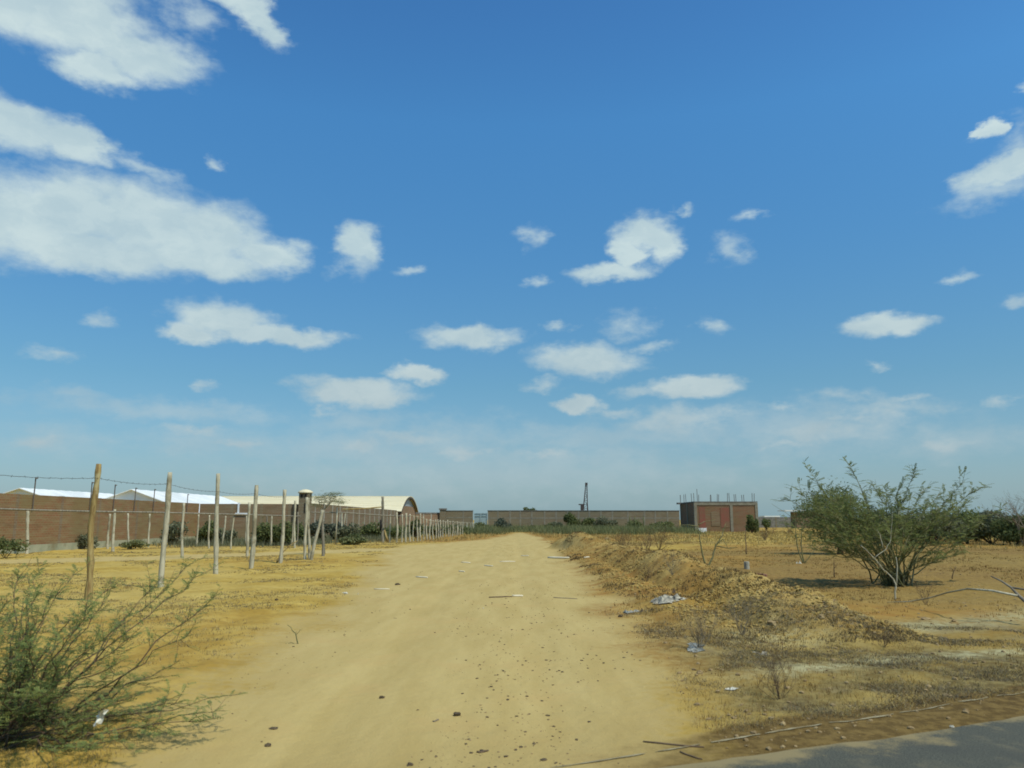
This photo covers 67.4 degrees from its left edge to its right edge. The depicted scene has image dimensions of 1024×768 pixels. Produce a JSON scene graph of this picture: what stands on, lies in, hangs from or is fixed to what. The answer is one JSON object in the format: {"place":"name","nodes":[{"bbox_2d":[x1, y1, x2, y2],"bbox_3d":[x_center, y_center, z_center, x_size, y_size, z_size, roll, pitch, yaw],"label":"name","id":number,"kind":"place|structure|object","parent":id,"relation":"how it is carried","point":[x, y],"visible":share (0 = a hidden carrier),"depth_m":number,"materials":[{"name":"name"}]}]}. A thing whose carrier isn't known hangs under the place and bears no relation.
{"place":"outdoors","nodes":[
{"label":"outdoors","id":0,"kind":"place"},
{"bbox_2d":[0,548,393,563],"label":"side track","id":1,"kind":"structure","parent":0,"point":[77,560],"depth_m":30.91,"materials":[{"name":"beige soil"}]},
{"bbox_2d":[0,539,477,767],"bbox_3d":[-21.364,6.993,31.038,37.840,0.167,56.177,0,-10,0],"label":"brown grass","id":2,"kind":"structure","parent":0,"point":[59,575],"depth_m":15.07,"materials":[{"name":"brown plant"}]},
{"bbox_2d":[110,533,718,767],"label":"dirt road","id":3,"kind":"structure","parent":0,"point":[332,710],"depth_m":7.27,"materials":[{"name":"beige soil"}]},
{"bbox_2d":[547,557,568,558],"bbox_3d":[1.875,6.991,30.924,1.078,0.086,0.092,-9,-13,40],"label":"dry cane","id":4,"kind":"object","parent":3,"relation":"on","point":[559,557],"visible":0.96,"depth_m":30.86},
{"bbox_2d":[643,741,703,747],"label":"dark twig","id":5,"kind":"object","parent":3,"relation":"on","point":[672,744],"visible":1,"depth_m":5.21,"materials":[{"name":"wood"}]},
{"bbox_2d":[680,751,701,759],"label":"dark twig","id":6,"kind":"object","parent":3,"relation":"on","point":[690,755],"visible":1,"depth_m":4.94,"materials":[{"name":"brown wood"}]},
{"bbox_2d":[0,520,1023,767],"bbox_3d":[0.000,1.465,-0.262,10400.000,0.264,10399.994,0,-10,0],"label":"ground","id":7,"kind":"structure","parent":0,"point":[204,674],"depth_m":10.11,"materials":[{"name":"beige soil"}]},
{"bbox_2d":[0,535,30,557],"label":"shrub","id":8,"kind":"object","parent":7,"relation":"on","point":[13,545],"visible":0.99,"depth_m":30.97,"materials":[{"name":"green plant"}]},
{"bbox_2d":[5,488,113,498],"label":"warehouse","id":9,"kind":"structure","parent":7,"relation":"on","point":[27,491],"depth_m":77.41,"materials":[{"name":"white metal"}]},
{"bbox_2d":[75,533,99,548],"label":"shrub","id":10,"kind":"object","parent":7,"relation":"on","point":[82,541],"visible":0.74,"depth_m":39.87,"materials":[{"name":"green plant"}]},
{"bbox_2d":[0,478,198,553],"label":"brick wall","id":11,"kind":"structure","parent":7,"relation":"on","point":[50,531],"depth_m":39.63,"materials":[{"name":"brick"}]},
{"bbox_2d":[0,552,247,767],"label":"sprawling bush","id":12,"kind":"object","parent":7,"relation":"on","point":[46,696],"visible":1,"depth_m":5.42,"materials":[{"name":"green plant"}]},
{"bbox_2d":[93,709,107,725],"bbox_3d":[-2.404,1.942,4.478,0.075,0.103,0.055,0,-10,0],"label":"paper scrap","id":13,"kind":"object","parent":12,"relation":"on","point":[100,716],"visible":1,"depth_m":4.48,"materials":[{"name":"white paper"}]},
{"bbox_2d":[119,539,152,548],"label":"shrub","id":14,"kind":"object","parent":7,"relation":"on","point":[135,543],"visible":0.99,"depth_m":39.42,"materials":[{"name":"green plant"}]},
{"bbox_2d":[0,464,286,600],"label":"wire fence","id":15,"kind":"object","parent":7,"relation":"on","point":[90,533],"visible":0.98,"depth_m":17.68,"materials":[{"name":"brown wood"}]},
{"bbox_2d":[105,489,237,511],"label":"warehouse","id":16,"kind":"structure","parent":7,"relation":"on","point":[145,495],"depth_m":81.10,"materials":[{"name":"white metal"}]},
{"bbox_2d":[159,519,188,543],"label":"shrub","id":17,"kind":"object","parent":7,"relation":"on","point":[173,531],"visible":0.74,"depth_m":45.52,"materials":[{"name":"green plant"}]},
{"bbox_2d":[0,500,409,557],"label":"rail fence","id":18,"kind":"object","parent":7,"relation":"on","point":[183,513],"visible":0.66,"depth_m":39.65,"materials":[{"name":"grey wood"}]},
{"bbox_2d":[193,520,219,541],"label":"shrub","id":19,"kind":"object","parent":7,"relation":"on","point":[203,533],"visible":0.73,"depth_m":47.94,"materials":[{"name":"green plant"}]},
{"bbox_2d":[218,528,237,543],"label":"shrub","id":20,"kind":"object","parent":7,"relation":"on","point":[227,535],"visible":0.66,"depth_m":45.88,"materials":[{"name":"green plant"}]},
{"bbox_2d":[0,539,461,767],"bbox_3d":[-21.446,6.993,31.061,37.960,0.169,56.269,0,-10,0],"label":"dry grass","id":21,"kind":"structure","parent":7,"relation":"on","point":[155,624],"depth_m":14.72,"materials":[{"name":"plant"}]},
{"bbox_2d":[199,503,298,538],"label":"brick wall","id":22,"kind":"structure","parent":7,"relation":"on","point":[239,527],"depth_m":55.64,"materials":[{"name":"brown brick"}]},
{"bbox_2d":[250,517,279,543],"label":"shrub","id":23,"kind":"object","parent":7,"relation":"on","point":[263,532],"visible":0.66,"depth_m":44.86,"materials":[{"name":"green plant"}]},
{"bbox_2d":[272,520,296,544],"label":"shrub","id":24,"kind":"object","parent":7,"relation":"on","point":[277,535],"visible":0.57,"depth_m":44.44,"materials":[{"name":"green plant"}]},
{"bbox_2d":[146,530,427,546],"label":"green weeds","id":25,"kind":"object","parent":7,"relation":"on","point":[241,542],"visible":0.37,"depth_m":45.70,"materials":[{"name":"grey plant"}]},
{"bbox_2d":[296,522,307,540],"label":"shrub","id":26,"kind":"object","parent":7,"relation":"on","point":[301,532],"visible":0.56,"depth_m":49.99,"materials":[{"name":"green plant"}]},
{"bbox_2d":[298,489,312,526],"bbox_3d":[-15.150,9.653,56.076,1.100,3.900,1.100,0,-10,0],"label":"turret","id":27,"kind":"object","parent":7,"relation":"on","point":[303,493],"visible":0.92,"depth_m":55.90,"materials":[{"name":"grey concrete"}]},
{"bbox_2d":[303,497,324,559],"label":"gate posts","id":28,"kind":"object","parent":7,"relation":"on","point":[307,531],"visible":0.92,"depth_m":29.34,"materials":[{"name":"grey wood"}]},
{"bbox_2d":[304,519,333,539],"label":"shrub","id":29,"kind":"object","parent":7,"relation":"on","point":[314,526],"visible":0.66,"depth_m":52.34,"materials":[{"name":"green plant"}]},
{"bbox_2d":[222,496,417,525],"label":"arched shed","id":30,"kind":"structure","parent":7,"relation":"on","point":[401,505],"depth_m":111.13,"materials":[{"name":"metal"}]},
{"bbox_2d":[304,492,346,544],"bbox_3d":[-8.134,6.072,33.431,1.857,2.834,1.873,0,-10,0],"label":"thin tree","id":31,"kind":"object","parent":7,"relation":"on","point":[330,495],"visible":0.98,"depth_m":33.51,"materials":[{"name":"brown plant"}]},
{"bbox_2d":[328,522,345,539],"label":"shrub","id":32,"kind":"object","parent":7,"relation":"on","point":[332,525],"visible":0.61,"depth_m":53.56,"materials":[{"name":"green plant"}]},
{"bbox_2d":[330,498,349,544],"bbox_3d":[-10.388,8.267,46.137,1.253,2.772,1.480,0,-10,0],"label":"tree","id":33,"kind":"object","parent":7,"relation":"on","point":[337,517],"visible":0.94,"depth_m":46.27,"materials":[{"name":"brown plant"}]},
{"bbox_2d":[333,522,364,539],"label":"shrub","id":34,"kind":"object","parent":7,"relation":"on","point":[346,530],"visible":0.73,"depth_m":53.00,"materials":[{"name":"green plant"}]},
{"bbox_2d":[338,533,367,544],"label":"shrub","id":35,"kind":"object","parent":7,"relation":"on","point":[353,539],"visible":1,"depth_m":46.03,"materials":[{"name":"green plant"}]},
{"bbox_2d":[311,503,396,538],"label":"brick wall","id":36,"kind":"structure","parent":7,"relation":"on","point":[330,518],"depth_m":73.77,"materials":[{"name":"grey brick"}]},
{"bbox_2d":[359,520,388,536],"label":"shrub","id":37,"kind":"object","parent":7,"relation":"on","point":[367,529],"visible":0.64,"depth_m":60.70,"materials":[{"name":"green plant"}]},
{"bbox_2d":[380,527,403,537],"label":"shrub","id":38,"kind":"object","parent":7,"relation":"on","point":[393,532],"visible":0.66,"depth_m":59.03,"materials":[{"name":"green plant"}]},
{"bbox_2d":[161,549,641,767],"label":"road pebbles","id":39,"kind":"object","parent":7,"relation":"on","point":[533,743],"visible":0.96,"depth_m":7.45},
{"bbox_2d":[342,497,473,542],"bbox_3d":[-5.797,12.107,68.006,3.786,3.203,40.209,-2,-10,9],"label":"stick fence","id":40,"kind":"object","parent":7,"relation":"on","point":[382,530],"visible":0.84,"depth_m":53.57,"materials":[{"name":"grey wood"}]},
{"bbox_2d":[171,563,656,767],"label":"road grit","id":41,"kind":"object","parent":7,"relation":"on","point":[477,685],"visible":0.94,"depth_m":6.45,"materials":[{"name":"beige gravel"}]},
{"bbox_2d":[407,518,422,538],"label":"shrub","id":42,"kind":"object","parent":7,"relation":"on","point":[411,529],"visible":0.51,"depth_m":61.87,"materials":[{"name":"green plant"}]},
{"bbox_2d":[415,512,439,526],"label":"brick wall","id":43,"kind":"structure","parent":7,"relation":"on","point":[431,516],"depth_m":109.32,"materials":[{"name":"brown brick"}]},
{"bbox_2d":[424,524,444,535],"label":"shrub","id":44,"kind":"object","parent":7,"relation":"on","point":[434,530],"visible":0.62,"depth_m":70.51,"materials":[{"name":"green plant"}]},
{"bbox_2d":[439,508,446,524],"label":"gate pillar","id":45,"kind":"structure","parent":7,"relation":"on","point":[442,514],"depth_m":109.93,"materials":[{"name":"concrete"}]},
{"bbox_2d":[446,525,469,531],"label":"shrub","id":46,"kind":"object","parent":7,"relation":"on","point":[456,528],"visible":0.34,"depth_m":80.34,"materials":[{"name":"green plant"}]},
{"bbox_2d":[446,510,472,525],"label":"brick wall","id":47,"kind":"structure","parent":7,"relation":"on","point":[459,516],"depth_m":110.30,"materials":[{"name":"brick"}]},
{"bbox_2d":[474,522,489,526],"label":"shrub","id":48,"kind":"object","parent":7,"relation":"on","point":[481,523],"visible":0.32,"depth_m":107.49,"materials":[{"name":"green plant"}]},
{"bbox_2d":[493,518,511,529],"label":"shrub","id":49,"kind":"object","parent":7,"relation":"on","point":[499,521],"visible":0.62,"depth_m":96.85,"materials":[{"name":"green plant"}]},
{"bbox_2d":[385,523,709,534],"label":"green scrub","id":50,"kind":"object","parent":7,"relation":"on","point":[590,530],"visible":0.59,"depth_m":83.97,"materials":[{"name":"green plant"}]},
{"bbox_2d":[548,522,562,526],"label":"shrub","id":51,"kind":"object","parent":7,"relation":"on","point":[556,523],"visible":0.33,"depth_m":102.60,"materials":[{"name":"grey plant"}]},
{"bbox_2d":[563,512,580,526],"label":"shrub","id":52,"kind":"object","parent":7,"relation":"on","point":[569,518],"visible":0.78,"depth_m":108.67,"materials":[{"name":"green plant"}]},
{"bbox_2d":[487,510,679,528],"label":"brick wall","id":53,"kind":"structure","parent":7,"relation":"on","point":[534,517],"depth_m":110.80,"materials":[{"name":"brick"}]},
{"bbox_2d":[474,513,486,524],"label":"sheet gate","id":54,"kind":"structure","parent":53,"relation":"attached to","point":[480,517],"depth_m":110.33,"materials":[{"name":"grey metal"}]},
{"bbox_2d":[579,483,587,509],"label":"drilling rig","id":55,"kind":"object","parent":7,"relation":"on","point":[582,507],"visible":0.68,"depth_m":133.77,"materials":[{"name":"metal"}]},
{"bbox_2d":[581,517,595,526],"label":"shrub","id":56,"kind":"object","parent":7,"relation":"on","point":[589,521],"visible":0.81,"depth_m":108.57,"materials":[{"name":"green plant"}]},
{"bbox_2d":[591,515,608,526],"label":"shrub","id":57,"kind":"object","parent":7,"relation":"on","point":[600,521],"visible":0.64,"depth_m":107.66,"materials":[{"name":"green plant"}]},
{"bbox_2d":[604,520,617,527],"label":"shrub","id":58,"kind":"object","parent":7,"relation":"on","point":[614,522],"visible":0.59,"depth_m":107.20,"materials":[{"name":"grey plant"}]},
{"bbox_2d":[609,528,634,545],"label":"dead weed","id":59,"kind":"object","parent":7,"relation":"on","point":[621,538],"visible":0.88,"depth_m":36.81,"materials":[{"name":"brown plant"}]},
{"bbox_2d":[623,609,638,612],"bbox_3d":[1.935,3.686,12.484,0.266,0.058,0.225,0,-10,0],"label":"torn bag","id":60,"kind":"object","parent":7,"relation":"on","point":[630,611],"visible":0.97,"depth_m":12.42,"materials":[{"name":"plastic"}]},
{"bbox_2d":[625,519,642,526],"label":"shrub","id":61,"kind":"object","parent":7,"relation":"on","point":[641,524],"visible":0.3,"depth_m":106.94,"materials":[{"name":"green plant"}]},
{"bbox_2d":[636,527,655,548],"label":"dead weed","id":62,"kind":"object","parent":7,"relation":"on","point":[650,544],"visible":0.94,"depth_m":33.10,"materials":[{"name":"brown plant"}]},
{"bbox_2d":[645,520,674,526],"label":"shrub","id":63,"kind":"object","parent":7,"relation":"on","point":[667,523],"visible":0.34,"depth_m":106.53,"materials":[{"name":"green plant"}]},
{"bbox_2d":[644,524,676,549],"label":"dead weed","id":64,"kind":"object","parent":7,"relation":"on","point":[660,546],"visible":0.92,"depth_m":38.81,"materials":[{"name":"brown plant"}]},
{"bbox_2d":[360,529,1023,548],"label":"tall field grass","id":65,"kind":"structure","parent":7,"relation":"on","point":[775,536],"depth_m":61.13,"materials":[{"name":"plant"}]},
{"bbox_2d":[687,643,704,652],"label":"plastic shreds","id":66,"kind":"object","parent":7,"relation":"on","point":[692,648],"visible":0.94,"depth_m":8.94,"materials":[{"name":"white plastic"}]},
{"bbox_2d":[668,594,730,647],"bbox_3d":[2.143,2.802,9.050,0.844,0.668,0.789,0,-10,0],"label":"dead weed","id":67,"kind":"object","parent":7,"relation":"on","point":[699,644],"visible":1,"depth_m":9.00,"materials":[{"name":"brown plant"}]},
{"bbox_2d":[680,520,736,565],"bbox_3d":[6.052,4.952,23.620,1.747,1.544,0.077,0,-10,0],"label":"forked sapling","id":68,"kind":"object","parent":7,"relation":"on","point":[718,542],"visible":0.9,"depth_m":23.60,"materials":[{"name":"brown plant"}]},
{"bbox_2d":[676,493,758,531],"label":"brick block","id":69,"kind":"structure","parent":7,"relation":"on","point":[729,513],"depth_m":93.76,"materials":[{"name":"brick"}]},
{"bbox_2d":[551,531,937,643],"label":"earth bank","id":70,"kind":"structure","parent":7,"relation":"on","point":[791,629],"depth_m":13.44,"materials":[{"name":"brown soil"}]},
{"bbox_2d":[636,560,653,580],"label":"dead weed","id":71,"kind":"object","parent":70,"relation":"on","point":[646,570],"visible":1,"depth_m":15.58,"materials":[{"name":"brown plant"}]},
{"bbox_2d":[651,594,685,603],"bbox_3d":[2.580,3.610,12.935,0.582,0.154,0.649,7,-12,-33],"label":"rubbish heap","id":72,"kind":"object","parent":70,"relation":"on","point":[664,598],"visible":1,"depth_m":12.87,"materials":[{"name":"grey plastic"}]},
{"bbox_2d":[653,547,685,574],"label":"dead weed","id":73,"kind":"object","parent":70,"relation":"on","point":[672,559],"visible":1,"depth_m":13.08,"materials":[{"name":"brown plant"}]},
{"bbox_2d":[725,593,757,634],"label":"dead weed","id":74,"kind":"object","parent":70,"relation":"on","point":[732,612],"visible":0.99,"depth_m":9.91,"materials":[{"name":"brown plant"}]},
{"bbox_2d":[561,532,936,639],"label":"soil clods","id":75,"kind":"object","parent":70,"relation":"on","point":[729,624],"visible":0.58,"depth_m":12.63,"materials":[{"name":"soil"}]},
{"bbox_2d":[818,614,824,619],"bbox_3d":[3.724,2.808,9.260,0.092,0.067,0.066,0,-10,0],"label":"stone","id":76,"kind":"object","parent":70,"relation":"on","point":[820,616],"visible":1,"depth_m":9.24,"materials":[{"name":"beige stone"}]},
{"bbox_2d":[744,561,749,569],"bbox_3d":[7.089,5.500,23.195,0.167,0.268,0.160,0,-10,0],"label":"concrete stub","id":77,"kind":"object","parent":7,"relation":"on","point":[746,565],"visible":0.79,"depth_m":23.14,"materials":[{"name":"grey concrete"}]},
{"bbox_2d":[745,513,759,532],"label":"shrub","id":78,"kind":"object","parent":7,"relation":"on","point":[752,524],"visible":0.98,"depth_m":86.33,"materials":[{"name":"green plant"}]},
{"bbox_2d":[755,527,770,539],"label":"dead weed","id":79,"kind":"object","parent":7,"relation":"on","point":[766,536],"visible":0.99,"depth_m":55.93,"materials":[{"name":"brown plant"}]},
{"bbox_2d":[761,518,770,529],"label":"shrub","id":80,"kind":"object","parent":7,"relation":"on","point":[765,523],"visible":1,"depth_m":105.39,"materials":[{"name":"green plant"}]},
{"bbox_2d":[767,620,775,625],"bbox_3d":[2.978,2.751,8.824,0.120,0.066,0.088,5,-11,-27],"label":"stone","id":81,"kind":"object","parent":7,"relation":"on","point":[771,623],"visible":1,"depth_m":8.80,"materials":[{"name":"beige stone"}]},
{"bbox_2d":[758,517,790,527],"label":"garden wall","id":82,"kind":"structure","parent":7,"relation":"on","point":[774,524],"depth_m":148.26,"materials":[{"name":"concrete"}]},
{"bbox_2d":[740,629,808,699],"bbox_3d":[2.291,2.439,6.656,0.627,0.633,0.546,7,-12,-36],"label":"dead weed","id":83,"kind":"object","parent":7,"relation":"on","point":[776,680],"visible":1,"depth_m":6.63,"materials":[{"name":"brown plant"}]},
{"bbox_2d":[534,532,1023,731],"bbox_3d":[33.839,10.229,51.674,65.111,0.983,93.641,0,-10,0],"label":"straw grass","id":84,"kind":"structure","parent":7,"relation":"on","point":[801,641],"depth_m":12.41,"materials":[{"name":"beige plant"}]},
{"bbox_2d":[550,691,1023,767],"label":"edge line","id":85,"kind":"object","parent":7,"relation":"on","point":[773,731],"visible":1,"depth_m":5.50,"materials":[{"name":"paint"}]},
{"bbox_2d":[772,504,819,562],"bbox_3d":[10.197,5.327,27.285,1.858,2.130,0.064,0,-10,0],"label":"green sapling","id":86,"kind":"object","parent":7,"relation":"on","point":[802,558],"visible":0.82,"depth_m":27.20,"materials":[{"name":"green plant"}]},
{"bbox_2d":[777,510,819,527],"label":"brick hut","id":87,"kind":"object","parent":7,"relation":"on","point":[796,518],"visible":0.25,"depth_m":137.97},
{"bbox_2d":[588,552,1023,751],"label":"loose stones","id":88,"kind":"object","parent":7,"relation":"on","point":[965,710],"visible":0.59,"depth_m":7.41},
{"bbox_2d":[608,589,1023,733],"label":"foreground straw","id":89,"kind":"object","parent":7,"relation":"on","point":[868,663],"visible":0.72,"depth_m":8.35,"materials":[{"name":"beige plant"}]},
{"bbox_2d":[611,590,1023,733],"bbox_3d":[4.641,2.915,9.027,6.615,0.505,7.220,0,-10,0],"label":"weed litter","id":90,"kind":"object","parent":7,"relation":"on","point":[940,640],"visible":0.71,"depth_m":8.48,"materials":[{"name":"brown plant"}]},
{"bbox_2d":[785,477,877,553],"bbox_3d":[14.196,5.912,34.348,3.528,3.540,4.515,-9,-14,42],"label":"round tree","id":91,"kind":"object","parent":7,"relation":"on","point":[807,513],"visible":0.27,"depth_m":33.97,"materials":[{"name":"green plant"}]},
{"bbox_2d":[862,525,897,598],"bbox_3d":[7.040,3.314,14.723,0.681,1.698,0.046,0,-10,0],"label":"broken sapling","id":92,"kind":"object","parent":7,"relation":"on","point":[896,583],"visible":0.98,"depth_m":14.67,"materials":[{"name":"brown wood"}]},
{"bbox_2d":[871,629,901,647],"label":"dead weed","id":93,"kind":"object","parent":7,"relation":"on","point":[885,644],"visible":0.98,"depth_m":9.10,"materials":[{"name":"brown plant"}]},
{"bbox_2d":[867,507,906,543],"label":"thicket shrub","id":94,"kind":"object","parent":7,"relation":"on","point":[880,519],"visible":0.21,"depth_m":48.48,"materials":[{"name":"green plant"}]},
{"bbox_2d":[771,456,1007,586],"bbox_3d":[9.190,3.287,18.490,6.124,3.104,3.114,5,-11,-25],"label":"feathery bush","id":95,"kind":"object","parent":7,"relation":"on","point":[862,522],"visible":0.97,"depth_m":18.10,"materials":[{"name":"green plant"}]},
{"bbox_2d":[889,509,940,542],"bbox_3d":[25.517,9.168,49.491,3.588,2.333,3.002,5,-11,-28],"label":"thicket shrub","id":96,"kind":"object","parent":7,"relation":"on","point":[912,527],"visible":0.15,"depth_m":49.09,"materials":[{"name":"green plant"}]},
{"bbox_2d":[906,577,943,604],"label":"dead weed","id":97,"kind":"object","parent":7,"relation":"on","point":[920,591],"visible":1,"depth_m":13.83,"materials":[{"name":"brown plant"}]},
{"bbox_2d":[908,505,974,542],"bbox_3d":[27.148,8.999,49.045,4.192,2.540,3.811,0,-10,0],"label":"thicket shrub","id":98,"kind":"object","parent":7,"relation":"on","point":[947,528],"visible":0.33,"depth_m":48.43,"materials":[{"name":"green plant"}]},
{"bbox_2d":[887,576,1023,602],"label":"fallen branch","id":99,"kind":"object","parent":7,"relation":"on","point":[1018,595],"visible":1,"depth_m":11.68,"materials":[{"name":"brown wood"}]},
{"bbox_2d":[946,507,990,543],"bbox_3d":[29.084,9.094,49.360,3.238,2.479,2.814,-6,-12,32],"label":"thicket shrub","id":100,"kind":"object","parent":7,"relation":"on","point":[967,519],"visible":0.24,"depth_m":48.80,"materials":[{"name":"green plant"}]},
{"bbox_2d":[952,507,999,541],"bbox_3d":[32.679,9.970,54.383,4.256,2.496,4.589,0,-10,0],"label":"thicket shrub","id":101,"kind":"object","parent":7,"relation":"on","point":[976,515],"visible":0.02,"depth_m":54.05,"materials":[{"name":"green plant"}]},
{"bbox_2d":[965,508,1019,543],"bbox_3d":[30.487,8.958,48.341,4.372,2.357,3.138,0,-10,0],"label":"thicket shrub","id":102,"kind":"object","parent":7,"relation":"on","point":[989,519],"visible":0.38,"depth_m":48.14,"materials":[{"name":"green plant"}]},
{"bbox_2d":[981,491,1023,544],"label":"bare tree","id":103,"kind":"object","parent":7,"relation":"on","point":[1019,520],"visible":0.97,"depth_m":45.42,"materials":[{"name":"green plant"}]},
{"bbox_2d":[987,512,1023,544],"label":"thicket shrub","id":104,"kind":"object","parent":7,"relation":"on","point":[1008,530],"visible":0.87,"depth_m":46.07,"materials":[{"name":"green plant"}]},
{"bbox_2d":[0,0,1023,519],"label":"sky","id":105,"kind":"structure","parent":0,"point":[479,256],"materials":[{"name":"blue"}]},
{"bbox_2d":[662,716,1023,767],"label":"asphalt road","id":106,"kind":"structure","parent":0,"point":[996,744],"depth_m":4.93,"materials":[{"name":"grey asphalt"}]}
]}

